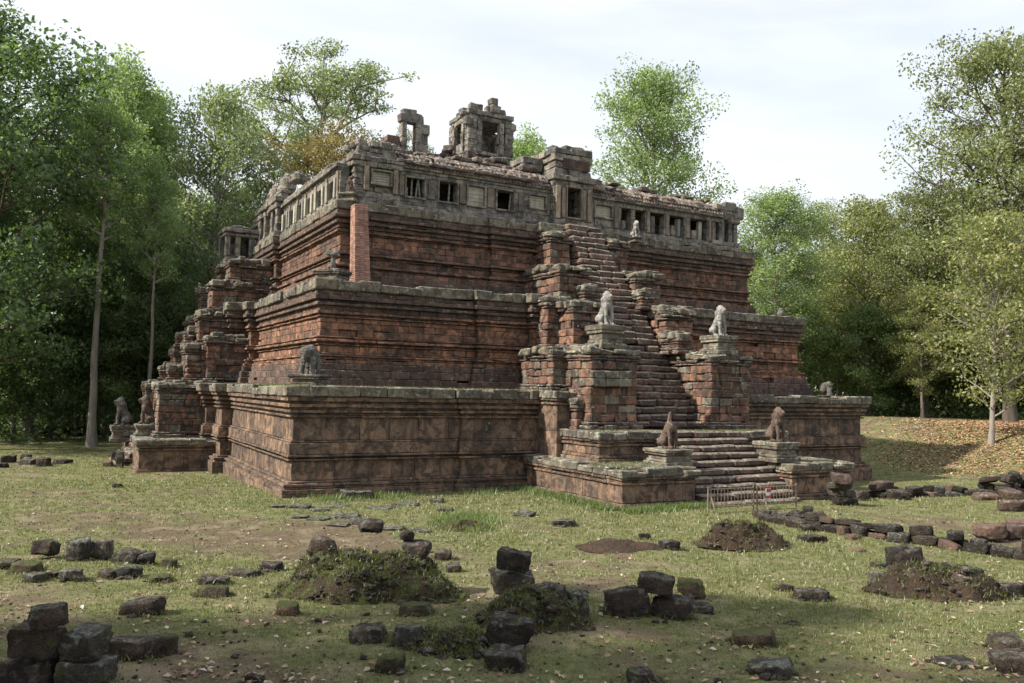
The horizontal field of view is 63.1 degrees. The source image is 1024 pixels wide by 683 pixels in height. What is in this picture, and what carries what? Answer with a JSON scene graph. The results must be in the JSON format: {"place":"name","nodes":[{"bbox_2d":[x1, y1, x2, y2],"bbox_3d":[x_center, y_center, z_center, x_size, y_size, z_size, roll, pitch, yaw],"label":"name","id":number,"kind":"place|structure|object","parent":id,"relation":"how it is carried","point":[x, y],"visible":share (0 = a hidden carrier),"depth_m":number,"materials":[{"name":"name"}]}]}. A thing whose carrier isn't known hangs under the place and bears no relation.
{"place":"outdoors","nodes":[
{"label":"outdoors","id":0,"kind":"place"},
{"bbox_2d":[0,406,1023,682],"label":"ground","id":1,"kind":"structure","parent":0,"point":[264,536],"depth_m":19.97,"materials":[{"name":"plant"}]},
{"bbox_2d":[10,560,42,573],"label":"laterite block","id":2,"kind":"object","parent":1,"relation":"on","point":[24,566],"depth_m":18.04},
{"bbox_2d":[0,287,57,414],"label":"tree","id":3,"kind":"object","parent":1,"relation":"on","point":[10,387],"visible":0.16,"depth_m":66.08,"materials":[{"name":"green plant"}]},
{"bbox_2d":[0,658,58,682],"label":"laterite block","id":4,"kind":"object","parent":1,"relation":"on","point":[22,670],"depth_m":10.44,"materials":[{"name":"stone"}]},
{"bbox_2d":[6,619,67,660],"bbox_3d":[-6.022,3.802,10.632,0.639,0.420,0.531,5,-1,-15],"label":"laterite block","id":5,"kind":"object","parent":4,"relation":"on","point":[24,640],"depth_m":10.41,"materials":[{"name":"stone"}]},
{"bbox_2d":[27,602,68,630],"bbox_3d":[-5.853,3.463,10.527,0.428,0.299,0.374,-2,-4,-20],"label":"laterite block","id":6,"kind":"object","parent":5,"relation":"on","point":[44,617],"depth_m":10.41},
{"bbox_2d":[0,116,77,384],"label":"tree","id":7,"kind":"object","parent":1,"relation":"on","point":[2,238],"visible":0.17,"depth_m":62.06,"materials":[{"name":"green plant"}]},
{"bbox_2d":[0,295,79,439],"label":"tree","id":8,"kind":"object","parent":1,"relation":"on","point":[21,365],"visible":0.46,"depth_m":65.18,"materials":[{"name":"green plant"}]},
{"bbox_2d":[30,539,60,556],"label":"laterite block","id":9,"kind":"object","parent":1,"relation":"on","point":[48,547],"depth_m":20.27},
{"bbox_2d":[0,126,128,438],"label":"tree","id":10,"kind":"object","parent":1,"relation":"on","point":[48,216],"visible":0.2,"depth_m":68.28,"materials":[{"name":"green plant"}]},
{"bbox_2d":[0,292,134,438],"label":"tree","id":11,"kind":"object","parent":1,"relation":"on","point":[62,399],"visible":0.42,"depth_m":67.10,"materials":[{"name":"green plant"}]},
{"bbox_2d":[0,0,137,373],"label":"tree","id":12,"kind":"object","parent":1,"relation":"on","point":[13,56],"visible":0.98,"depth_m":55.91,"materials":[{"name":"green plant"}]},
{"bbox_2d":[0,399,137,444],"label":"forest undergrowth","id":13,"kind":"object","parent":1,"relation":"on","point":[41,425],"visible":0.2,"depth_m":66.67,"materials":[{"name":"green plant"}]},
{"bbox_2d":[58,568,83,581],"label":"laterite block","id":14,"kind":"object","parent":1,"relation":"on","point":[73,574],"depth_m":17.26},
{"bbox_2d":[66,536,91,560],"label":"laterite block","id":15,"kind":"object","parent":1,"relation":"on","point":[78,548],"depth_m":19.91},
{"bbox_2d":[22,267,148,436],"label":"tree","id":16,"kind":"object","parent":1,"relation":"on","point":[86,400],"visible":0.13,"depth_m":70.15,"materials":[{"name":"green plant"}]},
{"bbox_2d":[53,654,119,682],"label":"laterite block","id":17,"kind":"object","parent":1,"relation":"on","point":[103,668],"depth_m":10.42,"materials":[{"name":"stone"}]},
{"bbox_2d":[58,622,112,663],"bbox_3d":[-5.417,3.827,10.589,0.471,0.421,0.422,0,-4,23],"label":"laterite block","id":18,"kind":"object","parent":17,"relation":"on","point":[87,642],"depth_m":10.47,"materials":[{"name":"stone"}]},
{"bbox_2d":[90,539,113,559],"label":"laterite block","id":19,"kind":"object","parent":1,"relation":"on","point":[102,549],"depth_m":20.14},
{"bbox_2d":[41,86,172,446],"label":"tree","id":20,"kind":"object","parent":1,"relation":"on","point":[106,114],"visible":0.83,"depth_m":61.31,"materials":[{"name":"green plant"}]},
{"bbox_2d":[64,303,168,424],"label":"tree","id":21,"kind":"object","parent":1,"relation":"on","point":[122,387],"visible":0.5,"depth_m":69.15,"materials":[{"name":"green plant"}]},
{"bbox_2d":[110,547,146,563],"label":"laterite block","id":22,"kind":"object","parent":1,"relation":"on","point":[128,554],"depth_m":19.58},
{"bbox_2d":[50,43,213,435],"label":"tree","id":23,"kind":"object","parent":1,"relation":"on","point":[138,93],"visible":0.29,"depth_m":74.41,"materials":[{"name":"green plant"}]},
{"bbox_2d":[105,634,162,660],"bbox_3d":[-5.354,4.317,11.708,0.667,0.372,0.578,6,0,11],"label":"laterite block","id":24,"kind":"object","parent":1,"relation":"on","point":[135,647],"depth_m":11.54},
{"bbox_2d":[118,596,166,615],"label":"laterite block","id":25,"kind":"object","parent":1,"relation":"on","point":[145,605],"depth_m":14.43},
{"bbox_2d":[83,84,211,417],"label":"tree","id":26,"kind":"object","parent":1,"relation":"on","point":[162,125],"visible":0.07,"depth_m":80.55,"materials":[{"name":"green plant"}]},
{"bbox_2d":[104,286,197,412],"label":"tree","id":27,"kind":"object","parent":1,"relation":"on","point":[180,328],"visible":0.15,"depth_m":71.49,"materials":[{"name":"green plant"}]},
{"bbox_2d":[92,218,220,380],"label":"tree","id":28,"kind":"object","parent":1,"relation":"on","point":[140,287],"visible":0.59,"depth_m":69.00,"materials":[{"name":"green plant"}]},
{"bbox_2d":[118,166,196,379],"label":"tree","id":29,"kind":"object","parent":1,"relation":"on","point":[162,215],"visible":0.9,"depth_m":63.37,"materials":[{"name":"green plant"}]},
{"bbox_2d":[155,633,178,655],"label":"laterite block","id":30,"kind":"object","parent":1,"relation":"on","point":[169,644],"depth_m":12.00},
{"bbox_2d":[123,79,303,345],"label":"tree","id":31,"kind":"object","parent":1,"relation":"on","point":[223,162],"visible":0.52,"depth_m":75.81,"materials":[{"name":"green plant"}]},
{"bbox_2d":[197,585,229,597],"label":"laterite block","id":32,"kind":"object","parent":1,"relation":"on","point":[209,590],"depth_m":16.21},
{"bbox_2d":[186,174,264,285],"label":"tree","id":33,"kind":"object","parent":1,"relation":"on","point":[221,211],"visible":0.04,"depth_m":90.82,"materials":[{"name":"green plant"}]},
{"bbox_2d":[276,600,299,615],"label":"laterite block","id":34,"kind":"object","parent":1,"relation":"on","point":[288,607],"depth_m":14.71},
{"bbox_2d":[204,36,419,185],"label":"tree","id":35,"kind":"object","parent":1,"relation":"on","point":[323,86],"visible":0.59,"depth_m":103.66,"materials":[{"name":"green plant"}]},
{"bbox_2d":[247,117,381,196],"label":"tree","id":36,"kind":"object","parent":1,"relation":"on","point":[324,156],"visible":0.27,"depth_m":83.61,"materials":[{"name":"green plant"}]},
{"bbox_2d":[348,622,387,643],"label":"laterite block","id":37,"kind":"object","parent":1,"relation":"on","point":[375,632],"depth_m":12.74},
{"bbox_2d":[271,551,466,604],"bbox_3d":[-2.903,4.678,16.954,3.995,0.926,2.899,1,-3,0],"label":"earth mound","id":38,"kind":"object","parent":1,"relation":"on","point":[411,584],"visible":0.43,"depth_m":16.18,"materials":[{"name":"soil"}]},
{"bbox_2d":[308,535,336,553],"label":"laterite block","id":39,"kind":"object","parent":38,"relation":"on","point":[320,542],"depth_m":16.90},
{"bbox_2d":[401,539,431,558],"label":"laterite block","id":40,"kind":"object","parent":38,"relation":"on","point":[423,547],"depth_m":17.25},
{"bbox_2d":[358,518,383,532],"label":"laterite block","id":41,"kind":"object","parent":1,"relation":"on","point":[373,525],"depth_m":17.26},
{"bbox_2d":[375,652,405,674],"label":"laterite block","id":42,"kind":"object","parent":1,"relation":"on","point":[385,662],"depth_m":11.41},
{"bbox_2d":[391,624,421,646],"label":"laterite block","id":43,"kind":"object","parent":1,"relation":"on","point":[402,633],"depth_m":12.48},
{"bbox_2d":[399,601,433,616],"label":"laterite block","id":44,"kind":"object","parent":1,"relation":"on","point":[421,607],"depth_m":14.84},
{"bbox_2d":[437,519,489,531],"bbox_3d":[-1.532,5.944,26.899,2.177,0.474,1.486,1,-3,0],"label":"earth mound","id":45,"kind":"object","parent":1,"relation":"on","point":[460,523],"visible":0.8,"depth_m":26.66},
{"bbox_2d":[109,199,871,508],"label":"stepped temple","id":46,"kind":"structure","parent":1,"relation":"on","point":[430,299],"depth_m":41.09,"materials":[{"name":"stone"}]},
{"bbox_2d":[109,397,134,441],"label":"guardian lion","id":47,"kind":"object","parent":46,"relation":"on","point":[117,429],"visible":0.98,"depth_m":52.35},
{"bbox_2d":[133,395,155,435],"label":"guardian lion","id":48,"kind":"object","parent":46,"relation":"on","point":[143,428],"visible":0.89,"depth_m":47.67},
{"bbox_2d":[287,344,331,385],"bbox_3d":[-8.564,1.038,35.413,1.394,1.826,1.384,0,-3,16],"label":"elephant statue","id":49,"kind":"object","parent":46,"relation":"on","point":[310,358],"visible":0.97,"depth_m":35.03,"materials":[{"name":"stone"}]},
{"bbox_2d":[313,248,351,280],"bbox_3d":[-8.361,-3.543,38.926,1.392,1.698,1.374,0,-3,16],"label":"broken statue","id":50,"kind":"object","parent":46,"relation":"on","point":[333,271],"visible":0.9,"depth_m":38.51,"materials":[{"name":"stone"}]},
{"bbox_2d":[218,134,743,263],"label":"gallery","id":51,"kind":"object","parent":46,"relation":"on","point":[553,184],"visible":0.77,"depth_m":47.61,"materials":[{"name":"stone"}]},
{"bbox_2d":[370,168,392,186],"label":"window","id":52,"kind":"structure","parent":51,"relation":"in","point":[387,181],"depth_m":42.49,"materials":[{"name":"stone"}]},
{"bbox_2d":[397,108,429,152],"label":"ruined doorframe","id":53,"kind":"object","parent":51,"relation":"on","point":[415,120],"visible":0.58,"depth_m":49.97,"materials":[{"name":"stone"}]},
{"bbox_2d":[404,175,425,199],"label":"window","id":54,"kind":"structure","parent":51,"relation":"in","point":[406,176],"depth_m":43.63,"materials":[{"name":"stone"}]},
{"bbox_2d":[465,183,486,208],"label":"window","id":55,"kind":"structure","parent":51,"relation":"in","point":[474,194],"depth_m":45.32,"materials":[{"name":"stone"}]},
{"bbox_2d":[449,97,515,165],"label":"summit tower","id":56,"kind":"structure","parent":51,"relation":"on","point":[474,127],"depth_m":56.88,"materials":[{"name":"stone"}]},
{"bbox_2d":[527,193,546,210],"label":"window","id":57,"kind":"structure","parent":51,"relation":"in","point":[536,202],"depth_m":47.17,"materials":[{"name":"stone"}]},
{"bbox_2d":[593,203,612,219],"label":"window","id":58,"kind":"structure","parent":51,"relation":"in","point":[600,211],"depth_m":49.33,"materials":[{"name":"stone"}]},
{"bbox_2d":[585,291,625,348],"bbox_3d":[4.312,-0.983,38.456,1.396,2.704,1.381,3,-4,-29],"label":"guardian lion","id":59,"kind":"object","parent":46,"relation":"on","point":[605,332],"visible":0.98,"depth_m":38.08},
{"bbox_2d":[643,412,693,465],"bbox_3d":[6.533,4.041,34.773,1.533,2.214,1.536,3,-4,-29],"label":"guardian lion","id":60,"kind":"object","parent":46,"relation":"on","point":[672,454],"visible":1,"depth_m":34.42},
{"bbox_2d":[699,305,737,354],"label":"guardian lion","id":61,"kind":"object","parent":46,"relation":"on","point":[722,342],"visible":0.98,"depth_m":41.40},
{"bbox_2d":[752,407,800,462],"bbox_3d":[11.959,4.191,37.747,1.539,2.481,1.542,3,-4,-29],"label":"guardian lion","id":62,"kind":"object","parent":46,"relation":"on","point":[779,450],"visible":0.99,"depth_m":37.37},
{"bbox_2d":[484,643,526,672],"bbox_3d":[-0.088,4.562,11.931,0.577,0.346,0.490,-4,1,8],"label":"laterite block","id":63,"kind":"object","parent":1,"relation":"on","point":[500,656],"depth_m":11.74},
{"bbox_2d":[484,611,534,647],"bbox_3d":[-0.041,4.480,12.875,0.772,0.503,0.622,12,-7,14],"label":"laterite block","id":64,"kind":"object","parent":63,"relation":"on","point":[508,628],"depth_m":12.66,"materials":[{"name":"stone"}]},
{"bbox_2d":[0,461,1022,682],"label":"mound grass","id":65,"kind":"structure","parent":1,"relation":"on","point":[375,557],"depth_m":16.28,"materials":[{"name":"green"}]},
{"bbox_2d":[303,483,719,537],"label":"weeds","id":66,"kind":"object","parent":1,"relation":"on","point":[600,505],"visible":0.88,"depth_m":32.41,"materials":[{"name":"green"}]},
{"bbox_2d":[488,566,534,595],"bbox_3d":[-0.013,4.687,16.358,0.828,0.426,0.724,-1,1,-9],"label":"laterite block","id":67,"kind":"object","parent":1,"relation":"on","point":[501,581],"depth_m":16.08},
{"bbox_2d":[496,546,531,573],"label":"laterite block","id":68,"kind":"object","parent":67,"relation":"on","point":[510,559],"depth_m":15.79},
{"bbox_2d":[0,463,1023,682],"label":"earth clods","id":69,"kind":"object","parent":1,"relation":"on","point":[551,609],"visible":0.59,"depth_m":15.78,"materials":[{"name":"soil"}]},
{"bbox_2d":[0,482,1023,682],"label":"fallen leaves","id":70,"kind":"object","parent":1,"relation":"on","point":[304,676],"visible":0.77,"depth_m":13.04,"materials":[{"name":"plant"}]},
{"bbox_2d":[510,121,547,160],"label":"tree","id":71,"kind":"object","parent":1,"relation":"on","point":[528,147],"visible":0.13,"depth_m":124.88,"materials":[{"name":"green plant"}]},
{"bbox_2d":[475,587,589,632],"bbox_3d":[0.385,4.558,14.381,2.513,0.730,1.730,1,-3,0],"label":"earth mound","id":72,"kind":"object","parent":1,"relation":"on","point":[566,617],"visible":0.41,"depth_m":13.95,"materials":[{"name":"plant"}]},
{"bbox_2d":[567,589,589,615],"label":"laterite block","id":73,"kind":"object","parent":1,"relation":"on","point":[581,596],"depth_m":14.39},
{"bbox_2d":[575,538,663,553],"bbox_3d":[3.239,5.803,23.802,2.867,0.234,2.046,1,-3,0],"label":"earth mound","id":74,"kind":"object","parent":1,"relation":"on","point":[606,545],"visible":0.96,"depth_m":23.44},
{"bbox_2d":[603,585,650,617],"bbox_3d":[2.050,4.668,14.939,0.735,0.538,0.595,-3,-5,-15],"label":"laterite block","id":75,"kind":"object","parent":1,"relation":"on","point":[625,601],"depth_m":14.73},
{"bbox_2d":[637,570,674,595],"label":"laterite block","id":76,"kind":"object","parent":75,"relation":"on","point":[655,582],"depth_m":14.85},
{"bbox_2d":[626,666,654,682],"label":"laterite block","id":77,"kind":"object","parent":1,"relation":"on","point":[645,673],"depth_m":11.31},
{"bbox_2d":[585,52,748,210],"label":"tree","id":78,"kind":"object","parent":1,"relation":"on","point":[655,93],"visible":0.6,"depth_m":95.78,"materials":[{"name":"green plant"}]},
{"bbox_2d":[650,594,692,619],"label":"laterite block","id":79,"kind":"object","parent":1,"relation":"on","point":[678,606],"depth_m":14.79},
{"bbox_2d":[677,577,705,598],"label":"laterite block","id":80,"kind":"object","parent":1,"relation":"on","point":[692,588],"depth_m":16.92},
{"bbox_2d":[692,519,789,551],"bbox_3d":[6.837,5.662,24.675,2.932,0.830,2.046,1,-3,0],"label":"earth mound","id":81,"kind":"object","parent":1,"relation":"on","point":[744,529],"visible":0.81,"depth_m":24.15,"materials":[{"name":"soil"}]},
{"bbox_2d":[707,483,796,513],"bbox_3d":[9.512,6.138,32.408,4.577,1.045,0.447,3,-4,-27],"label":"barrier","id":82,"kind":"object","parent":1,"relation":"on","point":[768,494],"visible":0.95,"depth_m":32.56,"materials":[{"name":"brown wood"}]},
{"bbox_2d":[731,627,775,647],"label":"laterite block","id":83,"kind":"object","parent":1,"relation":"on","point":[762,636],"depth_m":13.11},
{"bbox_2d":[747,656,793,678],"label":"laterite block","id":84,"kind":"object","parent":1,"relation":"on","point":[781,666],"depth_m":11.68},
{"bbox_2d":[737,178,852,342],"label":"tree","id":85,"kind":"object","parent":1,"relation":"on","point":[775,206],"visible":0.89,"depth_m":79.02,"materials":[{"name":"green plant"}]},
{"bbox_2d":[759,250,840,379],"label":"tree","id":86,"kind":"object","parent":1,"relation":"on","point":[802,284],"visible":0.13,"depth_m":93.12,"materials":[{"name":"green plant"}]},
{"bbox_2d":[765,292,848,395],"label":"tree","id":87,"kind":"object","parent":1,"relation":"on","point":[822,336],"visible":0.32,"depth_m":85.07,"materials":[{"name":"green plant"}]},
{"bbox_2d":[793,587,829,601],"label":"laterite block","id":88,"kind":"object","parent":1,"relation":"on","point":[813,593],"depth_m":17.23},
{"bbox_2d":[760,197,866,394],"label":"tree","id":89,"kind":"object","parent":1,"relation":"on","point":[833,207],"visible":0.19,"depth_m":107.10,"materials":[{"name":"green plant"}]},
{"bbox_2d":[800,282,875,395],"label":"tree","id":90,"kind":"object","parent":1,"relation":"on","point":[840,300],"visible":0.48,"depth_m":87.52,"materials":[{"name":"green plant"}]},
{"bbox_2d":[801,239,897,395],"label":"tree","id":91,"kind":"object","parent":1,"relation":"on","point":[839,246],"visible":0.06,"depth_m":97.64,"materials":[{"name":"green plant"}]},
{"bbox_2d":[820,301,910,415],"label":"tree","id":92,"kind":"object","parent":1,"relation":"on","point":[860,316],"visible":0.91,"depth_m":83.48,"materials":[{"name":"green plant"}]},
{"bbox_2d":[801,191,940,414],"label":"tree","id":93,"kind":"object","parent":1,"relation":"on","point":[857,212],"visible":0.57,"depth_m":89.41,"materials":[{"name":"green plant"}]},
{"bbox_2d":[758,510,1023,560],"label":"ruined wall","id":94,"kind":"structure","parent":1,"relation":"on","point":[953,540],"depth_m":25.86,"materials":[{"name":"stone"}]},
{"bbox_2d":[858,313,935,415],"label":"tree","id":95,"kind":"object","parent":1,"relation":"on","point":[900,395],"visible":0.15,"depth_m":89.21,"materials":[{"name":"green plant"}]},
{"bbox_2d":[804,351,1023,415],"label":"woods","id":96,"kind":"object","parent":1,"relation":"on","point":[896,409],"depth_m":108.62,"materials":[{"name":"green plant"}]},
{"bbox_2d":[811,382,1023,419],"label":"forest undergrowth","id":97,"kind":"object","parent":1,"relation":"on","point":[959,410],"visible":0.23,"depth_m":86.85,"materials":[{"name":"green plant"}]},
{"bbox_2d":[879,281,964,417],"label":"tree","id":98,"kind":"object","parent":1,"relation":"on","point":[928,329],"visible":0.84,"depth_m":79.45,"materials":[{"name":"green plant"}]},
{"bbox_2d":[852,176,992,417],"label":"tree","id":99,"kind":"object","parent":1,"relation":"on","point":[907,277],"visible":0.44,"depth_m":83.40,"materials":[{"name":"green plant"}]},
{"bbox_2d":[860,563,1016,602],"bbox_3d":[9.212,5.162,18.061,3.144,0.623,2.183,1,-3,0],"label":"earth mound","id":100,"kind":"object","parent":1,"relation":"on","point":[888,582],"visible":0.66,"depth_m":17.54,"materials":[{"name":"soil"}]},
{"bbox_2d":[886,564,895,572],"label":"laterite block","id":101,"kind":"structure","parent":100,"relation":"on","point":[889,567],"depth_m":18.88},
{"bbox_2d":[885,544,924,564],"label":"laterite block","id":102,"kind":"object","parent":101,"relation":"on","point":[901,554],"depth_m":18.68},
{"bbox_2d":[861,416,1023,477],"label":"leaf litter","id":103,"kind":"object","parent":1,"relation":"on","point":[1009,426],"visible":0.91,"depth_m":60.74,"materials":[{"name":"plant"}]},
{"bbox_2d":[903,296,990,416],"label":"tree","id":104,"kind":"object","parent":1,"relation":"on","point":[956,383],"visible":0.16,"depth_m":84.84,"materials":[{"name":"green plant"}]},
{"bbox_2d":[879,26,1023,421],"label":"tree","id":105,"kind":"object","parent":1,"relation":"on","point":[1003,148],"visible":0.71,"depth_m":74.45,"materials":[{"name":"green plant"}]},
{"bbox_2d":[883,471,1023,497],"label":"ruined wall","id":106,"kind":"structure","parent":1,"relation":"on","point":[986,484],"depth_m":39.20,"materials":[{"name":"stone"}]},
{"bbox_2d":[929,654,978,668],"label":"laterite block","id":107,"kind":"object","parent":1,"relation":"on","point":[963,661],"depth_m":12.47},
{"bbox_2d":[907,204,1023,444],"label":"tree","id":108,"kind":"object","parent":1,"relation":"on","point":[995,245],"visible":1,"depth_m":59.23,"materials":[{"name":"green plant"}]},
{"bbox_2d":[972,523,1007,539],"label":"laterite block","id":109,"kind":"object","parent":1,"relation":"on","point":[994,531],"depth_m":26.43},
{"bbox_2d":[987,647,1023,674],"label":"laterite block","id":110,"kind":"object","parent":1,"relation":"on","point":[1004,661],"depth_m":12.12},
{"bbox_2d":[985,631,1023,649],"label":"laterite block","id":111,"kind":"object","parent":110,"relation":"on","point":[1000,640],"depth_m":13.40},
{"bbox_2d":[997,500,1023,511],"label":"laterite block","id":112,"kind":"object","parent":1,"relation":"on","point":[1012,505],"depth_m":33.48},
{"bbox_2d":[1002,522,1023,538],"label":"laterite block","id":113,"kind":"object","parent":1,"relation":"on","point":[1015,530],"depth_m":26.82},
{"bbox_2d":[0,0,1023,389],"label":"sky","id":114,"kind":"structure","parent":0,"point":[815,89],"materials":[{"name":"white"}]},
{"bbox_2d":[231,382,836,468],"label":"ledge grass","id":115,"kind":"structure","parent":0,"point":[629,463],"depth_m":36.63,"materials":[{"name":"green"}]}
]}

